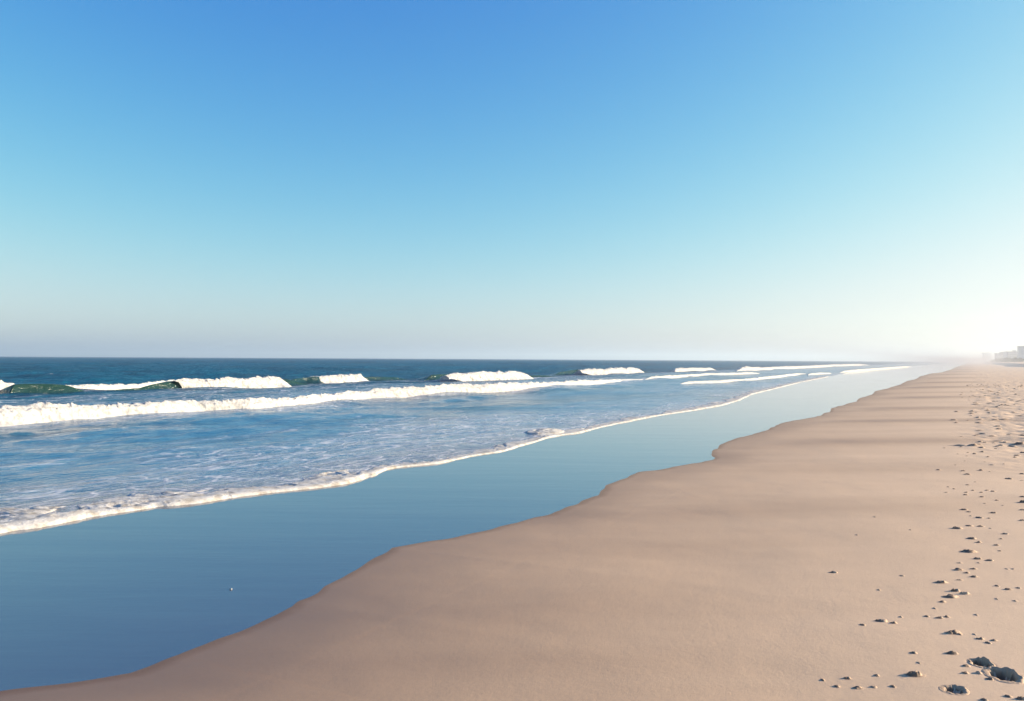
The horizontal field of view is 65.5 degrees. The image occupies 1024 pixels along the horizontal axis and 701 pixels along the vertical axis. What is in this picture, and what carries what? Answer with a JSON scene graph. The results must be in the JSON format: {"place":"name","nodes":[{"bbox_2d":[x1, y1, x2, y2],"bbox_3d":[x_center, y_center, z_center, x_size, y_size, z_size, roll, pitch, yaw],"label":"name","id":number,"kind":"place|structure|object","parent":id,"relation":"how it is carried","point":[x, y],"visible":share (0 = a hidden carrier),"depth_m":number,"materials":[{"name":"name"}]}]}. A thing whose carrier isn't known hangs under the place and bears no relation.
{"place":"outdoors","nodes":[
{"label":"outdoors","id":0,"kind":"place"},
{"bbox_2d":[0,357,958,518],"bbox_3d":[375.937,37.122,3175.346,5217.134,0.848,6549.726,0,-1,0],"label":"sea","id":1,"kind":"structure","parent":0,"point":[71,465],"depth_m":21.75,"materials":[{"name":"liquid"}]},
{"bbox_2d":[0,375,307,393],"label":"breaking wave","id":2,"kind":"object","parent":1,"relation":"on","point":[267,381],"visible":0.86,"depth_m":39.50,"materials":[{"name":"liquid"}]},
{"bbox_2d":[0,379,643,426],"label":"white water","id":3,"kind":"structure","parent":1,"relation":"on","point":[36,412],"depth_m":24.20,"materials":[{"name":"liquid"}]},
{"bbox_2d":[291,374,405,383],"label":"breaking wave","id":4,"kind":"object","parent":1,"relation":"on","point":[338,378],"visible":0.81,"depth_m":53.43,"materials":[{"name":"liquid"}]},
{"bbox_2d":[0,376,828,532],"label":"swash foam","id":5,"kind":"object","parent":1,"relation":"on","point":[32,517],"visible":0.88,"depth_m":9.70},
{"bbox_2d":[416,370,553,380],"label":"breaking wave","id":6,"kind":"object","parent":1,"relation":"on","point":[489,375],"visible":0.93,"depth_m":61.16,"materials":[{"name":"liquid"}]},
{"bbox_2d":[525,428,563,434],"bbox_3d":[0.763,1.840,18.273,0.920,0.085,1.500,0,-1,20],"label":"foam pile","id":7,"kind":"object","parent":1,"relation":"on","point":[547,431],"visible":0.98,"depth_m":17.99,"materials":[{"name":"white liquid"}]},
{"bbox_2d":[550,367,647,375],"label":"breaking wave","id":8,"kind":"object","parent":1,"relation":"on","point":[605,371],"visible":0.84,"depth_m":85.47,"materials":[{"name":"liquid"}]},
{"bbox_2d":[672,367,713,371],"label":"breaking wave","id":9,"kind":"object","parent":1,"relation":"on","point":[689,369],"visible":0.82,"depth_m":115.28,"materials":[{"name":"white liquid"}]},
{"bbox_2d":[645,372,758,379],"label":"white water","id":10,"kind":"structure","parent":1,"relation":"on","point":[675,376],"depth_m":79.73,"materials":[{"name":"liquid"}]},
{"bbox_2d":[681,373,803,383],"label":"white water","id":11,"kind":"structure","parent":1,"relation":"on","point":[731,380],"depth_m":62.60,"materials":[{"name":"liquid"}]},
{"bbox_2d":[735,364,864,370],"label":"breaking wave","id":12,"kind":"object","parent":1,"relation":"on","point":[746,368],"visible":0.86,"depth_m":154.25,"materials":[{"name":"white liquid"}]},
{"bbox_2d":[807,373,831,374],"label":"white water","id":13,"kind":"structure","parent":1,"relation":"on","point":[818,373],"depth_m":95.04,"materials":[{"name":"liquid"}]},
{"bbox_2d":[840,366,910,372],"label":"white water","id":14,"kind":"structure","parent":1,"relation":"on","point":[857,370],"depth_m":147.08,"materials":[{"name":"liquid"}]},
{"bbox_2d":[0,362,1023,700],"bbox_3d":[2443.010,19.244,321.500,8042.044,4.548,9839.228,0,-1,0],"label":"sand","id":15,"kind":"structure","parent":0,"point":[712,580],"depth_m":5.58,"materials":[{"name":"beige sand"}]},
{"bbox_2d":[0,362,968,690],"bbox_3d":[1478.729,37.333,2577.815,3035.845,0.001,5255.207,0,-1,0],"label":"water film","id":16,"kind":"object","parent":15,"relation":"on","point":[106,596],"visible":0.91,"depth_m":7.58,"materials":[{"name":"blue liquid"}]},
{"bbox_2d":[852,686,863,689],"bbox_3d":[1.704,1.660,3.918,0.064,0.017,0.044,0,-1,0],"label":"sand clod","id":17,"kind":"object","parent":15,"relation":"on","point":[857,687],"visible":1,"depth_m":3.91,"materials":[{"name":"beige sand"}]},
{"bbox_2d":[873,619,887,621],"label":"sand clod","id":18,"kind":"object","parent":15,"relation":"on","point":[880,620],"visible":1,"depth_m":4.89,"materials":[{"name":"beige sand"}]},
{"bbox_2d":[904,671,925,677],"bbox_3d":[2.054,1.646,4.058,0.123,0.031,0.081,0,-1,0],"label":"sand clod","id":19,"kind":"object","parent":15,"relation":"on","point":[915,674],"visible":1,"depth_m":4.04,"materials":[{"name":"beige sand"}]},
{"bbox_2d":[934,580,948,583],"bbox_3d":[3.087,1.663,5.726,0.123,0.026,0.081,0,-1,0],"label":"sand clod","id":20,"kind":"object","parent":15,"relation":"on","point":[941,582],"visible":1,"depth_m":5.71,"materials":[{"name":"beige sand"}]},
{"bbox_2d":[941,594,959,598],"bbox_3d":[2.959,1.660,5.376,0.135,0.025,0.089,0,-1,0],"label":"sand clod","id":21,"kind":"object","parent":15,"relation":"on","point":[950,596],"visible":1,"depth_m":5.36,"materials":[{"name":"beige sand"}]},
{"bbox_2d":[944,651,958,654],"bbox_3d":[2.401,1.650,4.348,0.088,0.024,0.058,0,-1,0],"label":"sand clod","id":22,"kind":"object","parent":15,"relation":"on","point":[951,653],"visible":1,"depth_m":4.34,"materials":[{"name":"beige sand"}]},
{"bbox_2d":[944,629,962,634],"bbox_3d":[2.588,1.651,4.670,0.118,0.027,0.078,0,-1,0],"label":"sand clod","id":23,"kind":"object","parent":15,"relation":"on","point":[953,632],"visible":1,"depth_m":4.66,"materials":[{"name":"beige sand"}]},
{"bbox_2d":[938,684,969,695],"bbox_3d":[2.148,1.658,3.869,0.151,0.037,0.139,0,-1,0],"label":"footprint","id":24,"kind":"object","parent":15,"relation":"on","point":[949,689],"visible":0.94,"depth_m":3.89},
{"bbox_2d":[949,588,960,591],"bbox_3d":[3.067,1.659,5.509,0.090,0.025,0.060,0,-1,0],"label":"sand clod","id":25,"kind":"object","parent":15,"relation":"on","point":[954,590],"visible":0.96,"depth_m":5.50,"materials":[{"name":"beige sand"}]},
{"bbox_2d":[959,591,970,594],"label":"sand clod","id":26,"kind":"object","parent":15,"relation":"on","point":[964,593],"visible":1,"depth_m":5.43,"materials":[{"name":"beige sand"}]},
{"bbox_2d":[958,549,978,552],"bbox_3d":[3.813,1.673,6.648,0.184,0.031,0.122,0,-1,0],"label":"sand clod","id":27,"kind":"object","parent":15,"relation":"on","point":[968,551],"visible":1,"depth_m":6.62,"materials":[{"name":"beige sand"}]},
{"bbox_2d":[967,656,994,667],"bbox_3d":[2.475,1.679,4.200,0.140,0.098,0.168,0,-1,0],"label":"footprint","id":28,"kind":"object","parent":15,"relation":"on","point":[979,662],"visible":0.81,"depth_m":4.23},
{"bbox_2d":[982,352,990,361],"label":"hotel building","id":29,"kind":"structure","parent":15,"relation":"on","point":[986,357],"depth_m":3300.73,"materials":[{"name":"concrete"}]},
{"bbox_2d":[994,352,1002,359],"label":"hotel building","id":30,"kind":"structure","parent":15,"relation":"on","point":[998,355],"depth_m":1501.09,"materials":[{"name":"concrete"}]},
{"bbox_2d":[981,666,1023,683],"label":"footprint","id":31,"kind":"object","parent":15,"relation":"on","point":[1012,675],"visible":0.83,"depth_m":4.07},
{"bbox_2d":[990,357,1023,361],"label":"tree belt","id":32,"kind":"object","parent":15,"relation":"on","point":[1014,359],"visible":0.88,"depth_m":591.06,"materials":[{"name":"plant"}]},
{"bbox_2d":[1003,350,1016,358],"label":"hotel building","id":33,"kind":"structure","parent":15,"relation":"on","point":[1011,355],"depth_m":1201.26,"materials":[{"name":"concrete"}]},
{"bbox_2d":[1010,442,1023,444],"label":"sand clod","id":34,"kind":"object","parent":15,"relation":"on","point":[1019,443],"visible":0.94,"depth_m":15.17,"materials":[{"name":"beige sand"}]},
{"bbox_2d":[1015,696,1023,700],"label":"sand clod","id":35,"kind":"object","parent":15,"relation":"on","point":[1020,698],"visible":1,"depth_m":3.75,"materials":[{"name":"beige sand"}]},
{"bbox_2d":[1017,346,1023,358],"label":"hotel building","id":36,"kind":"structure","parent":15,"relation":"on","point":[1020,351],"depth_m":912.19,"materials":[{"name":"concrete"}]},
{"bbox_2d":[0,0,1023,361],"label":"sky","id":37,"kind":"structure","parent":0,"point":[756,180],"materials":[{"name":"blue"}]}
]}

